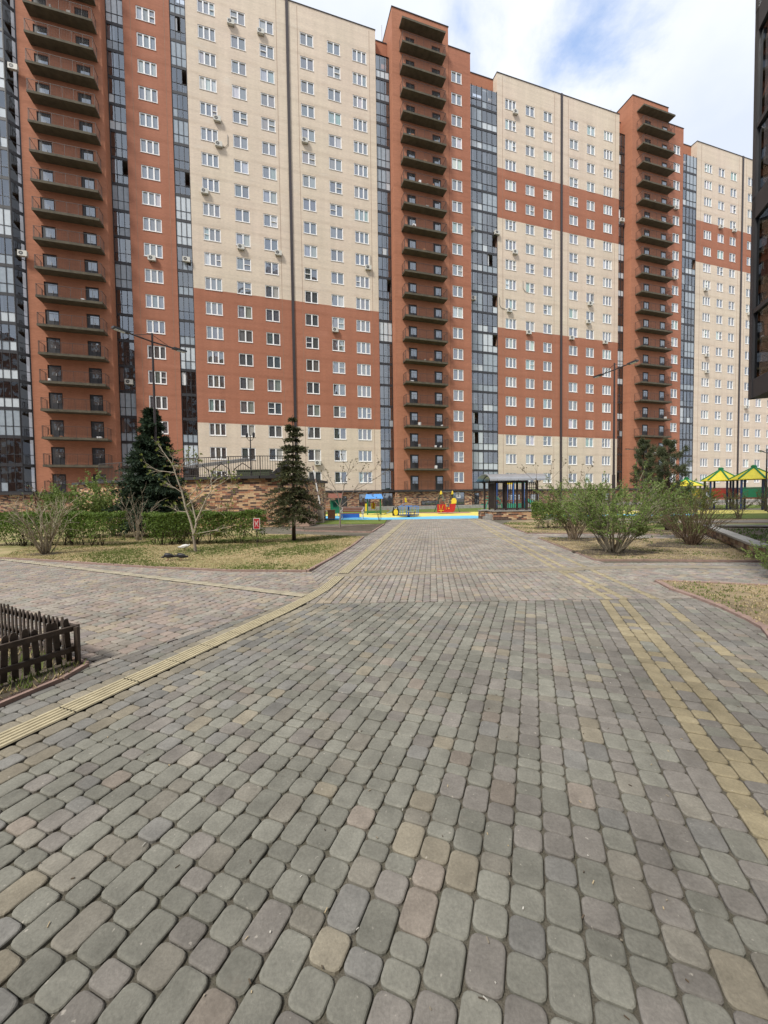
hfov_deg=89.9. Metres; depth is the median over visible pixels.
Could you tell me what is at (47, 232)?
balcony door
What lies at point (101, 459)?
balcony door
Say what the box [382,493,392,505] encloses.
base door
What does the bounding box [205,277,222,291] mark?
window
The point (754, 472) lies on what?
gazebo
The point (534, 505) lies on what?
hedge
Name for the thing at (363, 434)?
window
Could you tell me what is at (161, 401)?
window
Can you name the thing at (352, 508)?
bench
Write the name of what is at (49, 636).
picket fence
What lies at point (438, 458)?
balcony door
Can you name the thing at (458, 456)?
window
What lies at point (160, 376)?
window
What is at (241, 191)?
window
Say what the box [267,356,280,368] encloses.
window
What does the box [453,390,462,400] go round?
window
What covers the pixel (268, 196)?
window
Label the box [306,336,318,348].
window
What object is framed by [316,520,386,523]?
lawn
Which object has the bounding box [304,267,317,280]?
window
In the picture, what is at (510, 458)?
window
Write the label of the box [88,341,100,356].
balcony door
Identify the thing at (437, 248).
balcony door
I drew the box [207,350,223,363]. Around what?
window
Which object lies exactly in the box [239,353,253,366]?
window
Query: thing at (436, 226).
balcony door
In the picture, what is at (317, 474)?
window
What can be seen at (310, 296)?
window
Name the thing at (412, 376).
balcony door
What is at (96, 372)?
balcony door
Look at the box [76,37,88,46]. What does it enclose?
balcony door
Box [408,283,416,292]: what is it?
balcony door
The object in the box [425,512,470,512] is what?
playground surface
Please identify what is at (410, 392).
balcony door
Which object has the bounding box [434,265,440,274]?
balcony door
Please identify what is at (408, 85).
balcony door
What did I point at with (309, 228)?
window
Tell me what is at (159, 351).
window
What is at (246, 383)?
window
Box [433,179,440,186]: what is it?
balcony door
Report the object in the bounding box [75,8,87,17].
balcony door
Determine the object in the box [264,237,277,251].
window
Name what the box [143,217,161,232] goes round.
window
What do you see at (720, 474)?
gazebo
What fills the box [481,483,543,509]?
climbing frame
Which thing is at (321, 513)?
barrier
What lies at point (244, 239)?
window
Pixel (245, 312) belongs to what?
window
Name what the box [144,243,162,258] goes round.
window
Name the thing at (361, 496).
base door
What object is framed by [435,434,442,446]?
balcony door
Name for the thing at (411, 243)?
balcony door
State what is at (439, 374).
balcony door
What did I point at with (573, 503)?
shrub
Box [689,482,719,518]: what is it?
shrub
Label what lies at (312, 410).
window
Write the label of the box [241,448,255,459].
window
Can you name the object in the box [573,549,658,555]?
bare earth
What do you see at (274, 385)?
window
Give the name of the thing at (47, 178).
balcony door
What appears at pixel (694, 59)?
sky
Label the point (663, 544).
bare earth
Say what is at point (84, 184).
balcony door
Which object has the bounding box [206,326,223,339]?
window
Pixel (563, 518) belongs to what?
shrub
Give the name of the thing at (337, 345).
window
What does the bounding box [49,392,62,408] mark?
balcony door
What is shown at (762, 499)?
shrub
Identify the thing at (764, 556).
shrub
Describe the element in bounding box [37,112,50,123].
balcony door
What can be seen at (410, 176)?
balcony door
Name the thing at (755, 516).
lawn
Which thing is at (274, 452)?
window
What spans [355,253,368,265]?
window
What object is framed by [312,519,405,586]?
paving
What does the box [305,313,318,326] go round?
window
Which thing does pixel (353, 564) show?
tactile paving
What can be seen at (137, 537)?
shrub
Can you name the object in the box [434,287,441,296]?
balcony door
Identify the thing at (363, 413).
window
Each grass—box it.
[658,579,767,629]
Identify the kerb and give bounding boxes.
[0,534,363,572]
[0,637,88,706]
[290,524,384,532]
[503,524,707,534]
[537,537,760,562]
[654,579,767,637]
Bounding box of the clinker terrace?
[72,456,327,526]
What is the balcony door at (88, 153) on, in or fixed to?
in the apartment building at (414, 264)
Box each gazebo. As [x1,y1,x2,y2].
[671,477,703,506]
[700,467,739,508]
[728,465,767,509]
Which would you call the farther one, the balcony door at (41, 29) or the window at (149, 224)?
the window at (149, 224)
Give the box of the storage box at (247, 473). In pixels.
[236,469,272,475]
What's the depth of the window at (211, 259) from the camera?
46.33 m
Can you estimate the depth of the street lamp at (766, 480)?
31.88 m
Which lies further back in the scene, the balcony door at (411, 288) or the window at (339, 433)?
the balcony door at (411, 288)
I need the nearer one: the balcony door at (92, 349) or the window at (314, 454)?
the balcony door at (92, 349)
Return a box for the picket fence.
[0,603,80,683]
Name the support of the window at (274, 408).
in the apartment building at (414, 264)
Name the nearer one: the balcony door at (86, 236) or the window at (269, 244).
the balcony door at (86, 236)
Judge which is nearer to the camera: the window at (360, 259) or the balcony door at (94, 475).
the balcony door at (94, 475)
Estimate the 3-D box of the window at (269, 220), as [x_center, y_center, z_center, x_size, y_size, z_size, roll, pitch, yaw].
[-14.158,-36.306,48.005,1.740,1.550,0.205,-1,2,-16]
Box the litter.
[24,563,738,1019]
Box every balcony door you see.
[32,0,45,4]
[33,25,46,34]
[34,54,48,64]
[36,83,49,93]
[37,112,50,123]
[38,140,51,152]
[39,169,53,181]
[41,197,54,210]
[42,226,55,239]
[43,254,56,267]
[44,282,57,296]
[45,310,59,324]
[47,337,60,353]
[48,365,61,381]
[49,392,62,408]
[50,420,63,436]
[51,447,64,464]
[53,474,66,491]
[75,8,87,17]
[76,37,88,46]
[77,65,89,74]
[78,93,91,103]
[79,121,92,132]
[80,149,93,160]
[81,177,94,189]
[82,205,95,217]
[83,232,96,245]
[84,259,97,272]
[86,287,98,301]
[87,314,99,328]
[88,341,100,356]
[89,368,101,383]
[90,395,102,410]
[91,421,103,437]
[92,448,104,464]
[93,474,105,480]
[406,83,413,88]
[406,105,414,112]
[407,128,414,134]
[407,150,414,157]
[407,173,414,180]
[407,195,415,203]
[408,239,415,247]
[408,261,415,270]
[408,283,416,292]
[409,326,416,337]
[409,348,416,359]
[409,369,416,380]
[409,391,417,402]
[410,412,417,424]
[410,433,417,446]
[410,454,417,467]
[410,476,418,489]
[432,91,439,96]
[432,113,439,119]
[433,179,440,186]
[433,201,440,208]
[433,222,440,230]
[433,244,440,252]
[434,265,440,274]
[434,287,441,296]
[434,308,441,317]
[434,329,441,339]
[434,350,441,361]
[434,371,441,382]
[435,392,441,404]
[435,413,442,425]
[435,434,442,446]
[435,455,442,468]
[435,476,442,489]
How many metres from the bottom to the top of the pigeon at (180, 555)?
0.193 m
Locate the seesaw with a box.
[384,498,406,515]
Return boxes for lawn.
[0,524,360,569]
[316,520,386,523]
[326,505,760,513]
[505,519,767,533]
[616,513,767,518]
[644,523,767,532]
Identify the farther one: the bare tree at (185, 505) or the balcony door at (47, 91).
the balcony door at (47, 91)
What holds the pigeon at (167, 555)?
on the lawn at (6, 549)
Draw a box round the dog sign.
[253,518,259,545]
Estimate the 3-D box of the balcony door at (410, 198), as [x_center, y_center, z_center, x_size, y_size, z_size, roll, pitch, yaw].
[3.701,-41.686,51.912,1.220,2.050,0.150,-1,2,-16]
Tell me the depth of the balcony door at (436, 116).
52.52 m
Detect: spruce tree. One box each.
[101,407,199,535]
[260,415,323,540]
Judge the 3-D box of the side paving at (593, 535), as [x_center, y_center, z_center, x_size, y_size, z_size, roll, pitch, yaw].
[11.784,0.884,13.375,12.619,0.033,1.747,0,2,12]
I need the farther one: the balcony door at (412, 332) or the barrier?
the balcony door at (412, 332)
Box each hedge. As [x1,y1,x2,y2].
[0,510,127,546]
[138,509,267,544]
[531,501,575,528]
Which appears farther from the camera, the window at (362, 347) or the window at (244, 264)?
the window at (362, 347)
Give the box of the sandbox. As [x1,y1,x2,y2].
[341,514,359,517]
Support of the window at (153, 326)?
in the apartment building at (414, 264)
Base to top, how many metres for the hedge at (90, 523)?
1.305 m
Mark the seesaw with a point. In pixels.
(395, 511)
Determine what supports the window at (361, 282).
in the apartment building at (414, 264)
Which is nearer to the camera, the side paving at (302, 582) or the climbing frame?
the side paving at (302, 582)
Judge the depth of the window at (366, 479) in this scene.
52.50 m
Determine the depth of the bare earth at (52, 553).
11.16 m
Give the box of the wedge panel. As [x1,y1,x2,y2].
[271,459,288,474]
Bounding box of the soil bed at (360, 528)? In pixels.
[298,524,381,530]
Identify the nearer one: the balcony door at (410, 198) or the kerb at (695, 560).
the kerb at (695, 560)
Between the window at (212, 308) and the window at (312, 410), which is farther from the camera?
the window at (312, 410)
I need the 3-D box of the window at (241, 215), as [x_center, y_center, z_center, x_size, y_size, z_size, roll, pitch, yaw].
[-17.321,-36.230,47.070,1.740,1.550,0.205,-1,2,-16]
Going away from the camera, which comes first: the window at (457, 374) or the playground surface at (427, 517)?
the playground surface at (427, 517)
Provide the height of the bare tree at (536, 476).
3.641 m
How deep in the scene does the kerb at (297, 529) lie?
18.07 m
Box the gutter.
[338,565,766,576]
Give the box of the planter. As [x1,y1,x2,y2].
[707,524,767,559]
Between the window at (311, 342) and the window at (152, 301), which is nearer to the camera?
the window at (152, 301)
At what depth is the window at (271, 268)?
48.26 m
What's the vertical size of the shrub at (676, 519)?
1.911 m
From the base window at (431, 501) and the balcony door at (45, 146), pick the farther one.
the base window at (431, 501)
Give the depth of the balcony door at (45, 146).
40.36 m
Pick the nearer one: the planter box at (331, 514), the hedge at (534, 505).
the hedge at (534, 505)
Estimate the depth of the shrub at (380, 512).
25.42 m
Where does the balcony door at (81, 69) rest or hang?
in the apartment building at (414, 264)
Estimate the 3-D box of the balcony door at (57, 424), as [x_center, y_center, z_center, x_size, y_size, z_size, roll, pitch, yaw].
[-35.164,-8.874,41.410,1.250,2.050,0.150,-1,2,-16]
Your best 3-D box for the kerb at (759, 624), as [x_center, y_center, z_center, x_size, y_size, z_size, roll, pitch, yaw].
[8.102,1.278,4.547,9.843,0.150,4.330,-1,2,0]
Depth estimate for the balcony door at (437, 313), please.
53.46 m
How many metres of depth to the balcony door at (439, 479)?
54.28 m
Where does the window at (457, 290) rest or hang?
in the apartment building at (414, 264)
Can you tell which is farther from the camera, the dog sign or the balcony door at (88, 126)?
the balcony door at (88, 126)
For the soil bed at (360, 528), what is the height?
0.200 m
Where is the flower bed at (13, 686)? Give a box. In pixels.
[0,643,82,700]
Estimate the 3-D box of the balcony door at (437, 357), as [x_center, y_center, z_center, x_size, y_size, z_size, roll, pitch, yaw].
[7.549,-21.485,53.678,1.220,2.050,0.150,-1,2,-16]
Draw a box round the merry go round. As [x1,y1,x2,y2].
[398,506,418,516]
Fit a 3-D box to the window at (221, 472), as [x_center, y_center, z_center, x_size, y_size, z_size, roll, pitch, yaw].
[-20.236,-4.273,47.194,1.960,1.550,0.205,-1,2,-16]
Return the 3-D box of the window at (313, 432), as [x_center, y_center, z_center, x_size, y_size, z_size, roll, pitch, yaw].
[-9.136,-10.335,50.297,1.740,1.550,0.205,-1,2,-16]
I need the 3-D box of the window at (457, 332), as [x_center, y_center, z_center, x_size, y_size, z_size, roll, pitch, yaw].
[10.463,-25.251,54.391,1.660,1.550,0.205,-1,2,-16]
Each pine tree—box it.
[629,437,663,511]
[639,437,695,529]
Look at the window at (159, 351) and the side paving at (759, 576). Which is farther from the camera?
the window at (159, 351)
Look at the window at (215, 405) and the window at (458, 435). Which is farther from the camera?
the window at (458, 435)
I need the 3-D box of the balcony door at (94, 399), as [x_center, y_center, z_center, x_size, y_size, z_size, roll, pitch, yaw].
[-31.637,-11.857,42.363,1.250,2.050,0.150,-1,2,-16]
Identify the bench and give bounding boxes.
[341,507,363,518]
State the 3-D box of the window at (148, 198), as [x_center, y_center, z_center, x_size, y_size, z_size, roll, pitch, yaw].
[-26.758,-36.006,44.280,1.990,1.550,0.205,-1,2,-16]
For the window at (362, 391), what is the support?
in the apartment building at (414, 264)
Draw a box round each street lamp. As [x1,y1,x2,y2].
[111,326,186,535]
[593,359,638,510]
[758,449,767,510]
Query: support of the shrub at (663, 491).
on the lawn at (528, 521)
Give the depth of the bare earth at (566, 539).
12.90 m
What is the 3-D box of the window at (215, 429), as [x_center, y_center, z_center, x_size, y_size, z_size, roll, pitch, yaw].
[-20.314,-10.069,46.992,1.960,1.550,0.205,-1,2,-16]
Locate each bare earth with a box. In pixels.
[27,552,62,554]
[551,538,595,540]
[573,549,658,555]
[647,542,735,548]
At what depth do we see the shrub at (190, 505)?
15.96 m
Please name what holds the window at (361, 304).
in the apartment building at (414, 264)
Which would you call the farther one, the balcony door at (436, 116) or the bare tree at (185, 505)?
the balcony door at (436, 116)
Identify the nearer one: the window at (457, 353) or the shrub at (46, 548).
the shrub at (46, 548)
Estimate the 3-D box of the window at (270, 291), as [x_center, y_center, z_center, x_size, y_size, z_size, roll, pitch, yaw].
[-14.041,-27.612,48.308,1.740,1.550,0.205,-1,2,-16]
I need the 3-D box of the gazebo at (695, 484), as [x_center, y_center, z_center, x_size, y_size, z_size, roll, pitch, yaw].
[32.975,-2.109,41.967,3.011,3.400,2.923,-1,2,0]
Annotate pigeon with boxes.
[161,553,175,560]
[175,553,187,560]
[178,544,189,548]
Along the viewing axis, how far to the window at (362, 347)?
51.88 m
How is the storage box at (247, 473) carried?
on the clinker terrace
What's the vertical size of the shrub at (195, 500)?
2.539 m
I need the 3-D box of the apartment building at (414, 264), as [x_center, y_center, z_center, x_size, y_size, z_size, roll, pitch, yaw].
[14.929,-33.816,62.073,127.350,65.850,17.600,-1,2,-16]
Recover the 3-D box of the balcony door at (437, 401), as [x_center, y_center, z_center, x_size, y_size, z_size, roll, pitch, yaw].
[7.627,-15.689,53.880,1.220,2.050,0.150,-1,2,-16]
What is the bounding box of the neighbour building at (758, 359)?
[748,0,767,399]
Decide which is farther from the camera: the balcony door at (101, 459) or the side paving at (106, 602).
the balcony door at (101, 459)
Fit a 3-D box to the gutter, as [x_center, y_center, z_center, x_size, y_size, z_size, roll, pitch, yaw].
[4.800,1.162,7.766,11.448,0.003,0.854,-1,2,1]
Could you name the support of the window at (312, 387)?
in the apartment building at (414, 264)
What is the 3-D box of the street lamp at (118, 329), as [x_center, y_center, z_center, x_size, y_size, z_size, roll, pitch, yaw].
[-9.603,-3.186,16.128,0.298,8.500,2.960,0,2,29]
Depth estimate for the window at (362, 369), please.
51.99 m
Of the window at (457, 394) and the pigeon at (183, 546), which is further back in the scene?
the window at (457, 394)
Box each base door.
[359,494,369,506]
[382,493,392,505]
[452,492,463,504]
[474,493,478,503]
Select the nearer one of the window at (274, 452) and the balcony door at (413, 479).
the window at (274, 452)
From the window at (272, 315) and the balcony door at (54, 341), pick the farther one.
the window at (272, 315)
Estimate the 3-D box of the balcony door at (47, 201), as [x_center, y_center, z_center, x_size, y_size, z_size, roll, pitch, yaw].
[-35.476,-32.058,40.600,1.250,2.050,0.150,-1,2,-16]
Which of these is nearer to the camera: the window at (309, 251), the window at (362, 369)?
the window at (309, 251)
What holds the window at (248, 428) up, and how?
in the apartment building at (414, 264)
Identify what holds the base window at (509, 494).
in the apartment building at (414, 264)
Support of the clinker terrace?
on the ground at (624, 510)
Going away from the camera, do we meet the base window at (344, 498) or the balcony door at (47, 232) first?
the balcony door at (47, 232)
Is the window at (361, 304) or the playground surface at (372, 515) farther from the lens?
the window at (361, 304)
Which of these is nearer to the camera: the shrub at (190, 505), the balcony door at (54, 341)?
the shrub at (190, 505)
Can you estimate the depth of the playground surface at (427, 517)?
29.13 m
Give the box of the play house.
[365,494,382,514]
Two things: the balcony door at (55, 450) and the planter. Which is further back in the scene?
the balcony door at (55, 450)
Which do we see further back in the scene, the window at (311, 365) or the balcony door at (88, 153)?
the window at (311, 365)
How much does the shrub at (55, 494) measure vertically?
2.393 m
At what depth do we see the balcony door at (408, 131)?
51.60 m
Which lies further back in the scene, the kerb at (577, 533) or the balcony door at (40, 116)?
the balcony door at (40, 116)
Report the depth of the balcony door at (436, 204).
52.95 m
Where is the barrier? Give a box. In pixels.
[312,466,323,522]
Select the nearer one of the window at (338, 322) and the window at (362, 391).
the window at (338, 322)
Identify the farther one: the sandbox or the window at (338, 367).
the window at (338, 367)
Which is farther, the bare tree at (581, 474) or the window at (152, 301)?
the window at (152, 301)
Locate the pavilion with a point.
(493, 512)
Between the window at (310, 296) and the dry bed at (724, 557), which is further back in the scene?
the window at (310, 296)
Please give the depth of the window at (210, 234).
46.23 m
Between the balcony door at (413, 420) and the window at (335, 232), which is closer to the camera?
the window at (335, 232)
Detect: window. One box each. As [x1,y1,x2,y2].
[142,191,160,206]
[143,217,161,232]
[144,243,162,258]
[144,268,163,283]
[145,294,164,309]
[146,320,165,334]
[147,345,165,359]
[148,370,166,384]
[149,395,167,409]
[161,421,168,433]
[203,202,219,217]
[203,227,220,242]
[204,252,221,266]
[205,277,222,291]
[206,301,222,315]
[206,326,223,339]
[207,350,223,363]
[208,375,224,387]
[208,399,225,411]
[209,423,225,435]
[210,447,226,459]
[211,471,225,475]
[234,184,248,198]
[235,208,249,222]
[236,233,250,247]
[236,257,250,271]
[237,281,251,295]
[238,305,251,318]
[238,329,252,342]
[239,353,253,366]
[239,377,253,389]
[240,401,254,413]
[241,424,254,436]
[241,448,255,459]
[263,190,276,204]
[263,213,277,227]
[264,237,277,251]
[265,261,278,275]
[265,285,278,298]
[266,309,279,322]
[266,332,280,345]
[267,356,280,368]
[267,379,280,391]
[268,402,281,414]
[268,425,282,437]
[269,448,282,460]
[303,221,316,234]
[304,244,317,258]
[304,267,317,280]
[305,291,317,303]
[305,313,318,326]
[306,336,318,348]
[306,359,318,371]
[307,382,319,393]
[307,404,320,416]
[308,427,320,438]
[308,449,320,460]
[308,471,320,479]
[330,226,342,239]
[331,249,343,262]
[331,272,343,284]
[331,294,344,307]
[332,317,344,329]
[332,339,344,351]
[333,361,344,373]
[333,384,345,395]
[333,406,345,417]
[334,428,346,439]
[334,450,346,461]
[335,472,346,482]
[336,496,346,505]
[355,231,368,244]
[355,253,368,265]
[356,275,369,288]
[356,298,369,310]
[356,320,370,332]
[357,342,370,354]
[357,364,370,375]
[357,385,371,397]
[358,407,370,418]
[358,429,371,440]
[358,450,371,461]
[359,472,371,482]
[421,500,437,504]
[453,285,462,297]
[453,306,462,318]
[453,327,462,338]
[453,348,462,359]
[453,369,463,380]
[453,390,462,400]
[454,410,463,421]
[454,431,463,441]
[454,451,463,461]
[454,472,463,482]
[506,415,515,425]
[506,435,515,444]
[506,454,515,463]
[509,494,520,501]
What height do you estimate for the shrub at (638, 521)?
2.407 m
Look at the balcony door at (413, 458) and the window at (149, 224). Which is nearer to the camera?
the window at (149, 224)
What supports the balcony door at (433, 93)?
in the apartment building at (414, 264)
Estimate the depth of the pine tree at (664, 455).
15.68 m
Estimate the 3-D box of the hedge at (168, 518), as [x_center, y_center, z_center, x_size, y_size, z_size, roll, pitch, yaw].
[-6.217,0.518,13.265,4.205,1.263,1.238,-1,2,-5]
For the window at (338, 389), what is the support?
in the apartment building at (414, 264)
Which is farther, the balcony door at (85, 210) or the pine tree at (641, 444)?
the balcony door at (85, 210)
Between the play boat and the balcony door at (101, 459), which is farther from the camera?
the balcony door at (101, 459)
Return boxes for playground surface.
[326,512,477,519]
[326,516,477,519]
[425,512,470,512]
[544,510,767,514]
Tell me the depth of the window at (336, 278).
50.60 m
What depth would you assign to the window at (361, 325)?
51.79 m
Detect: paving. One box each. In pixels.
[0,559,307,596]
[0,560,301,667]
[0,576,343,748]
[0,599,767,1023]
[0,602,291,732]
[24,560,321,594]
[305,518,692,603]
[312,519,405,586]
[339,534,390,573]
[389,520,405,532]
[529,534,715,538]
[606,562,767,583]
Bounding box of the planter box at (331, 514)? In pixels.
[327,510,334,518]
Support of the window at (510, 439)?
in the apartment building at (414, 264)
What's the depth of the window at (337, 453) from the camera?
51.39 m
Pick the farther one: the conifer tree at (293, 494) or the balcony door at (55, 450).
the balcony door at (55, 450)
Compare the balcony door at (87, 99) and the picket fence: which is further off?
the balcony door at (87, 99)
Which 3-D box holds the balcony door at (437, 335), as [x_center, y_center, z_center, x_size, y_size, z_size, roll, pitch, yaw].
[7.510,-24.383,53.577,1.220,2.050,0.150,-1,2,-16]
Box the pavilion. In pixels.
[476,473,548,519]
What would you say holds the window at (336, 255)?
in the apartment building at (414, 264)
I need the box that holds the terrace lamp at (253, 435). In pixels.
[245,432,254,475]
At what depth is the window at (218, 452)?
47.15 m
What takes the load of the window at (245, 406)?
in the apartment building at (414, 264)
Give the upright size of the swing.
2.237 m
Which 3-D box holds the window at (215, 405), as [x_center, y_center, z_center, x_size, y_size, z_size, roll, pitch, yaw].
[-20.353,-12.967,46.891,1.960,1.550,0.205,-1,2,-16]
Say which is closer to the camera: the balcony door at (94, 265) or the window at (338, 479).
the balcony door at (94, 265)
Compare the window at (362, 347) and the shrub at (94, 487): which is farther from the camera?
the window at (362, 347)
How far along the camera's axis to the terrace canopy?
23.45 m
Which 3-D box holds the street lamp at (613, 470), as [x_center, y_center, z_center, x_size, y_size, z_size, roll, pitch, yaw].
[12.265,-3.637,20.612,0.384,8.500,2.650,-1,2,-18]
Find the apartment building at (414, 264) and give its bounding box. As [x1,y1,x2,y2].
[0,0,767,517]
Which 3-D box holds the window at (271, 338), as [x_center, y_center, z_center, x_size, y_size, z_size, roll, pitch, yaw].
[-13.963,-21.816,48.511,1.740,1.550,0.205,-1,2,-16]
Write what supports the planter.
on the lawn at (660, 527)
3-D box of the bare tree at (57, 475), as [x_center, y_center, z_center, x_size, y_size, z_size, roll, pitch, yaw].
[-14.935,-0.423,17.564,2.184,3.024,1.132,0,2,14]
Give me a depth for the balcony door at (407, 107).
51.46 m
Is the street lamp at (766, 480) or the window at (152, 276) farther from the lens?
the window at (152, 276)
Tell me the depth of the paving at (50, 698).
3.33 m
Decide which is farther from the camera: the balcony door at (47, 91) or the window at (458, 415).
the window at (458, 415)
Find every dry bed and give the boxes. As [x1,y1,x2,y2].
[542,537,760,559]
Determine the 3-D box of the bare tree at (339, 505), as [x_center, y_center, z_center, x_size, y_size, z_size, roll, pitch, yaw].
[-1.701,-1.161,19.550,4.131,4.084,0.673,0,2,12]
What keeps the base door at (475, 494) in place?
in the apartment building at (414, 264)
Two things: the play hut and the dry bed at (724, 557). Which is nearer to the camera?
the dry bed at (724, 557)
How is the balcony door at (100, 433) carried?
in the apartment building at (414, 264)
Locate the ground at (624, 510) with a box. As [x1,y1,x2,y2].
[10,502,767,527]
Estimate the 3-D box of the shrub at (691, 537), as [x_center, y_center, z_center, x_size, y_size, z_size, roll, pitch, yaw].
[9.025,0.138,11.338,2.465,1.727,2.403,-1,2,0]
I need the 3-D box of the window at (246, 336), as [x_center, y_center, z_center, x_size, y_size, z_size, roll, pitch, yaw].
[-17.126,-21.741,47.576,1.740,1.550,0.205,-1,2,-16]
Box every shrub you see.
[0,485,84,553]
[23,483,118,537]
[69,469,125,535]
[116,488,165,540]
[165,498,203,535]
[171,485,211,531]
[188,496,243,536]
[375,503,382,520]
[531,475,619,539]
[553,459,698,552]
[567,484,636,527]
[631,475,700,525]
[642,486,706,537]
[649,489,753,544]
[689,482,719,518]
[715,490,760,518]
[738,535,767,569]
[754,482,767,511]
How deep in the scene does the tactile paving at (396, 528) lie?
19.71 m
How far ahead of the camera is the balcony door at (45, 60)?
40.06 m
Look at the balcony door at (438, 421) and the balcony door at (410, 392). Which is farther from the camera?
the balcony door at (438, 421)
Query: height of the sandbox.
0.300 m
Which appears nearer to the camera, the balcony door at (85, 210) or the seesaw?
the seesaw
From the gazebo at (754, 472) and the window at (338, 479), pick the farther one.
the window at (338, 479)
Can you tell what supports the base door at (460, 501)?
in the apartment building at (414, 264)
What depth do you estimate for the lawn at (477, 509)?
44.14 m
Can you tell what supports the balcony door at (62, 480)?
in the apartment building at (414, 264)
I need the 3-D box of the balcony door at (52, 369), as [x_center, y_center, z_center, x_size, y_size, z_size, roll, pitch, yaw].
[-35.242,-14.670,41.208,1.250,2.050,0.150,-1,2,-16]
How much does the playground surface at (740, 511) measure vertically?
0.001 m
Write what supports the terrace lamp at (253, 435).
on the clinker terrace
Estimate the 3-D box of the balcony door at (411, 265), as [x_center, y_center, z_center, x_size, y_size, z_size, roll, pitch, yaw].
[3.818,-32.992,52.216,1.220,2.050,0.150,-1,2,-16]
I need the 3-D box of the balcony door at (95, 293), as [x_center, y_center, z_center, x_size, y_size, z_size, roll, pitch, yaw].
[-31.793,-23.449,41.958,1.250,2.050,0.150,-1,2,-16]
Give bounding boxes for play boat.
[437,498,456,511]
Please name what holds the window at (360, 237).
in the apartment building at (414, 264)
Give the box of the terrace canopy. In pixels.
[184,458,255,476]
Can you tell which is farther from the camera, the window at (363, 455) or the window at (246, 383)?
the window at (363, 455)
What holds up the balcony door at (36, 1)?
in the apartment building at (414, 264)
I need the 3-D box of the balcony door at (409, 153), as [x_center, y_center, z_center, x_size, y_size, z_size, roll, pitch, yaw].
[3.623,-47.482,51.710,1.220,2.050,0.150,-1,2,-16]
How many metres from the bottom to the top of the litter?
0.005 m
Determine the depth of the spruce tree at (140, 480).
15.95 m
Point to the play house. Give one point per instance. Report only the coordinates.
(374, 496)
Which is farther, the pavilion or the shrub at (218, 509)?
the pavilion
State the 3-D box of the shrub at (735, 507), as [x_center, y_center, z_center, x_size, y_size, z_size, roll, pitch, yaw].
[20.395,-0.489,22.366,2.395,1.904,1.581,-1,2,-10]
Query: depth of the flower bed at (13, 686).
3.28 m
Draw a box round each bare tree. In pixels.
[25,469,83,533]
[139,436,242,550]
[311,450,389,527]
[517,457,566,522]
[567,461,593,489]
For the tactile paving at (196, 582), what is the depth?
7.33 m
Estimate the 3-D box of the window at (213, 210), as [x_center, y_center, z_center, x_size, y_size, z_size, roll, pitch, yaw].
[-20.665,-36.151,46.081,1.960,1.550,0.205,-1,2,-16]
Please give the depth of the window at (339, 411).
51.20 m
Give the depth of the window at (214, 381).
46.85 m
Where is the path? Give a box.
[604,520,767,522]
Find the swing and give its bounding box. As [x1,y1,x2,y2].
[434,491,459,511]
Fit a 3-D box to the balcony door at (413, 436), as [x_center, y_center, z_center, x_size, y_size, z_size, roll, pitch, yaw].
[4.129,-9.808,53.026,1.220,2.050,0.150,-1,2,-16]
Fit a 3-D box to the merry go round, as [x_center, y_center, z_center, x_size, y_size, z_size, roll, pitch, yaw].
[1.999,-0.066,31.218,1.720,0.900,1.720,-1,2,-17]
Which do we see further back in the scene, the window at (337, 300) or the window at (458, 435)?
the window at (458, 435)
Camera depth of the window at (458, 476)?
55.13 m
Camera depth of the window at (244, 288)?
47.40 m
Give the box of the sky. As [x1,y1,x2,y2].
[176,0,755,158]
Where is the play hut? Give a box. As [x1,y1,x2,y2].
[328,493,341,512]

